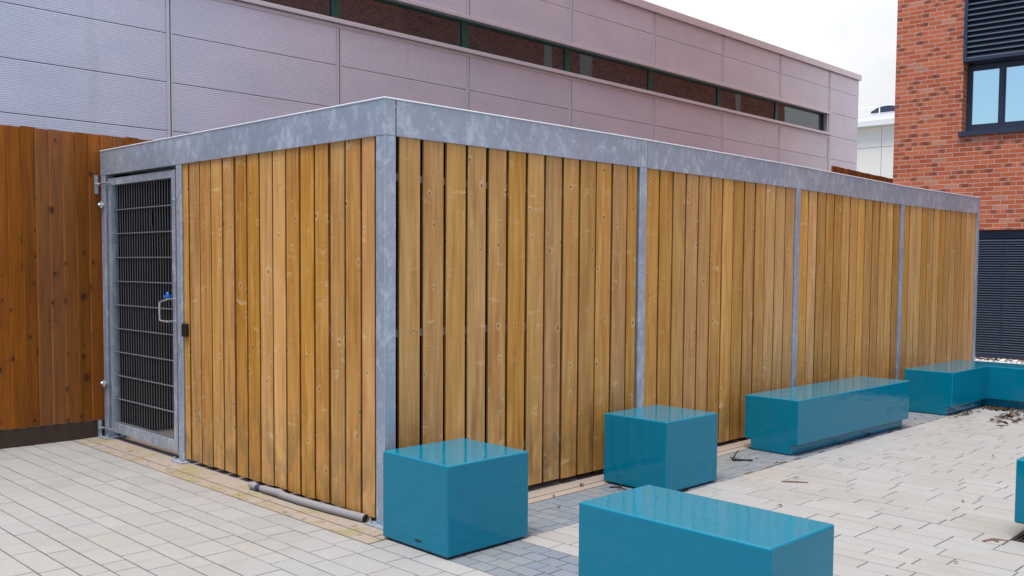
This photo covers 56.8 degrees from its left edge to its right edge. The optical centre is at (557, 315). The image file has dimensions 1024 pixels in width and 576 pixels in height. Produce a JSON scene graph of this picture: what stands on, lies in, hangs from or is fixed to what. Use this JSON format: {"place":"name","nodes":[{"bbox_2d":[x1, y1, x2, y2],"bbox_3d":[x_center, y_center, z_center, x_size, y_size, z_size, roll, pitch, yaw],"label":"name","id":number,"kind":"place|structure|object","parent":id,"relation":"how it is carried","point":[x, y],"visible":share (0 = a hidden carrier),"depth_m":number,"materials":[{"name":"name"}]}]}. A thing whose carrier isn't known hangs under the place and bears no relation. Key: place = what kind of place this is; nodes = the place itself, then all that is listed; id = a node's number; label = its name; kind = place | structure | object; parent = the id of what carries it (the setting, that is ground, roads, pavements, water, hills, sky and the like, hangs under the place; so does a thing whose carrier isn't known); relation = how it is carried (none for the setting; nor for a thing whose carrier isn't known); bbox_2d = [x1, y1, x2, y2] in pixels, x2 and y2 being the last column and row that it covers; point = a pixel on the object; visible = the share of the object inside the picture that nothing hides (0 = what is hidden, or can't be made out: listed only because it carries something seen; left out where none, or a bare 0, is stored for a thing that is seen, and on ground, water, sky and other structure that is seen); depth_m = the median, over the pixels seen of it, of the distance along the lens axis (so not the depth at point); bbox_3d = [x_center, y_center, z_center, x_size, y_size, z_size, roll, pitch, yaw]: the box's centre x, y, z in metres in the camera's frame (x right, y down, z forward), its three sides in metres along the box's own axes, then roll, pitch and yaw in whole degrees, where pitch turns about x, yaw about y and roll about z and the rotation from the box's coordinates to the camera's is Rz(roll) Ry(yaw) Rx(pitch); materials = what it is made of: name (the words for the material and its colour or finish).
{"place":"outdoors","nodes":[
{"label":"outdoors","id":0,"kind":"place"},
{"bbox_2d":[72,428,750,544],"bbox_3d":[0.862,1.076,10.912,4.545,0.034,10.605,3,4,43],"label":"concrete pad","id":1,"kind":"object","parent":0,"point":[159,458],"visible":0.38,"depth_m":7.01,"materials":[{"name":"beige concrete"}]},
{"bbox_2d":[248,482,368,522],"bbox_3d":[-1.713,1.242,6.350,1.339,0.061,0.074,3,4,41],"label":"pipe lagging","id":2,"kind":"object","parent":1,"relation":"on","point":[328,508],"visible":1,"depth_m":6.24,"materials":[{"name":"grey plastic"}]},
{"bbox_2d":[94,96,980,529],"bbox_3d":[0.828,-0.262,10.887,4.364,2.639,10.196,3,4,43],"label":"timber shelter","id":3,"kind":"object","parent":1,"relation":"on","point":[360,288],"visible":0.91,"depth_m":7.12,"materials":[{"name":"wood"}]},
{"bbox_2d":[0,0,861,171],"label":"metal clad building","id":4,"kind":"structure","parent":0,"point":[162,69],"depth_m":17.66,"materials":[{"name":"silver metal"}]},
{"bbox_2d":[261,0,334,17],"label":"window","id":5,"kind":"structure","parent":4,"relation":"in","point":[323,7],"depth_m":15.99,"materials":[{"name":"clear glass"}]},
{"bbox_2d":[335,0,464,47],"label":"window","id":6,"kind":"structure","parent":4,"relation":"in","point":[383,14],"depth_m":17.37,"materials":[{"name":"brown glass"}]},
{"bbox_2d":[465,21,567,70],"bbox_3d":[-0.815,-5.507,19.542,0.070,0.570,2.961,3,4,43],"label":"window","id":7,"kind":"structure","parent":4,"relation":"in","point":[478,37],"depth_m":19.47,"materials":[{"name":"brown glass"}]},
{"bbox_2d":[567,48,650,90],"bbox_3d":[1.209,-5.601,21.707,0.070,0.570,2.961,3,4,43],"label":"window","id":8,"kind":"structure","parent":4,"relation":"in","point":[578,62],"depth_m":21.64,"materials":[{"name":"clear glass"}]},
{"bbox_2d":[650,69,718,106],"bbox_3d":[3.233,-5.694,23.871,0.070,0.570,2.961,3,4,43],"label":"window","id":9,"kind":"structure","parent":4,"relation":"in","point":[660,82],"depth_m":23.82,"materials":[{"name":"clear glass"}]},
{"bbox_2d":[719,87,776,119],"bbox_3d":[5.258,-5.788,26.036,0.070,0.570,2.961,3,4,43],"label":"window","id":10,"kind":"structure","parent":4,"relation":"in","point":[728,99],"depth_m":26.00,"materials":[{"name":"clear glass"}]},
{"bbox_2d":[777,102,823,130],"bbox_3d":[7.233,-5.880,28.147,0.070,0.570,2.816,3,4,43],"label":"window","id":11,"kind":"structure","parent":4,"relation":"in","point":[785,113],"depth_m":28.12,"materials":[{"name":"clear glass"}]},
{"bbox_2d":[0,405,1023,575],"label":"paving","id":12,"kind":"structure","parent":0,"point":[899,489],"depth_m":6.11,"materials":[{"name":"stone"}]},
{"bbox_2d":[781,481,807,482],"bbox_3d":[1.803,1.261,7.169,0.200,0.015,0.015,1,3,6],"label":"twig","id":13,"kind":"object","parent":12,"relation":"on","point":[795,481],"visible":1,"depth_m":7.16,"materials":[{"name":"wood"}]},
{"bbox_2d":[840,406,1023,443],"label":"leaf litter","id":14,"kind":"object","parent":12,"relation":"on","point":[1006,415],"visible":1,"depth_m":10.61,"materials":[{"name":"brown plant"}]},
{"bbox_2d":[983,538,1007,541],"bbox_3d":[2.624,1.347,5.666,0.153,0.014,0.055,-1,3,-22],"label":"twig","id":15,"kind":"object","parent":12,"relation":"on","point":[996,539],"visible":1,"depth_m":5.67,"materials":[{"name":"wood"}]},
{"bbox_2d":[1011,532,1023,542],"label":"drain grate","id":16,"kind":"object","parent":12,"relation":"in","point":[1018,537],"visible":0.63,"depth_m":5.73,"materials":[{"name":"metal"}]},
{"bbox_2d":[1014,456,1023,523],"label":"bench","id":17,"kind":"object","parent":12,"relation":"on","point":[1019,504],"visible":1,"depth_m":5.68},
{"bbox_2d":[389,406,979,575],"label":"sett band","id":18,"kind":"object","parent":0,"point":[517,557],"visible":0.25,"depth_m":6.09,"materials":[{"name":"grey stone"}]},
{"bbox_2d":[383,438,527,558],"bbox_3d":[-0.603,1.063,5.605,0.601,0.525,0.626,3,4,44],"label":"cube seat","id":19,"kind":"object","parent":18,"relation":"on","point":[447,499],"visible":1,"depth_m":5.40,"materials":[{"name":"teal plastic"}]},
{"bbox_2d":[609,484,626,489],"bbox_3d":[0.440,1.255,6.911,0.105,0.025,0.135,0,3,-14],"label":"twig","id":20,"kind":"object","parent":18,"relation":"on","point":[617,487],"visible":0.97,"depth_m":6.93,"materials":[{"name":"wood"}]},
{"bbox_2d":[604,405,717,490],"bbox_3d":[0.781,0.996,7.125,0.588,0.527,0.644,3,4,44],"label":"cube seat","id":21,"kind":"object","parent":18,"relation":"on","point":[671,448],"visible":0.84,"depth_m":6.92,"materials":[{"name":"teal plastic"}]},
{"bbox_2d":[578,485,833,575],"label":"bench","id":22,"kind":"object","parent":18,"relation":"on","point":[648,530],"visible":1,"depth_m":4.18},
{"bbox_2d":[730,450,752,460],"bbox_3d":[1.541,1.192,7.975,0.143,0.070,0.178,-1,4,-33],"label":"twig","id":23,"kind":"object","parent":18,"relation":"on","point":[733,458],"visible":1,"depth_m":7.94,"materials":[{"name":"wood"}]},
{"bbox_2d":[745,376,908,454],"bbox_3d":[2.643,0.929,9.086,0.540,0.484,2.189,3,4,44],"label":"bench","id":24,"kind":"object","parent":18,"relation":"on","point":[794,420],"visible":1,"depth_m":8.55,"materials":[{"name":"teal metal"}]},
{"bbox_2d":[904,360,1023,414],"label":"bench","id":25,"kind":"object","parent":18,"relation":"on","point":[947,388],"visible":0.94,"depth_m":10.87,"materials":[{"name":"teal metal"}]},
{"bbox_2d":[644,0,897,115],"label":"sky","id":26,"kind":"structure","parent":0,"point":[859,37],"materials":[{"name":"white"}]},
{"bbox_2d":[857,104,894,178],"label":"white building","id":27,"kind":"structure","parent":0,"point":[875,143],"depth_m":50.11,"materials":[{"name":"white metal"}]},
{"bbox_2d":[869,105,894,114],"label":"rooftop unit","id":28,"kind":"object","parent":27,"relation":"on","point":[888,109],"visible":0.37,"depth_m":51.31,"materials":[{"name":"silver metal"}]},
{"bbox_2d":[893,0,1023,360],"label":"brick building","id":29,"kind":"structure","parent":0,"point":[959,109],"depth_m":15.77,"materials":[{"name":"red brick"}]},
{"bbox_2d":[966,59,1023,129],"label":"window","id":30,"kind":"structure","parent":29,"relation":"in","point":[995,91],"depth_m":15.71,"materials":[{"name":"blue glass"}]},
{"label":"kerb","id":31,"kind":"structure","parent":0,"visible":0},
{"bbox_2d":[975,357,1023,362],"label":"leaf litter","id":32,"kind":"object","parent":31,"relation":"on","point":[995,359],"visible":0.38,"depth_m":15.26,"materials":[{"name":"brown plant"}]},
{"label":"gravel margin","id":33,"kind":"structure","parent":0,"visible":0},
{"bbox_2d":[975,358,1022,363],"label":"pebbles","id":34,"kind":"object","parent":33,"relation":"on","point":[1002,360],"visible":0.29,"depth_m":15.24,"materials":[{"name":"white gravel"}]},
{"label":"ground","id":35,"kind":"structure","parent":0,"visible":0},
{"bbox_2d":[0,125,173,448],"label":"board fence","id":36,"kind":"object","parent":35,"relation":"on","point":[51,338],"visible":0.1,"depth_m":8.40,"materials":[{"name":"brown wood"}]},
{"bbox_2d":[831,166,892,182],"bbox_3d":[7.104,-1.254,20.928,0.134,3.701,4.709,3,4,43],"label":"board fence","id":37,"kind":"object","parent":35,"relation":"on","point":[835,169],"visible":0.05,"depth_m":19.98,"materials":[{"name":"brown wood"}]}
]}

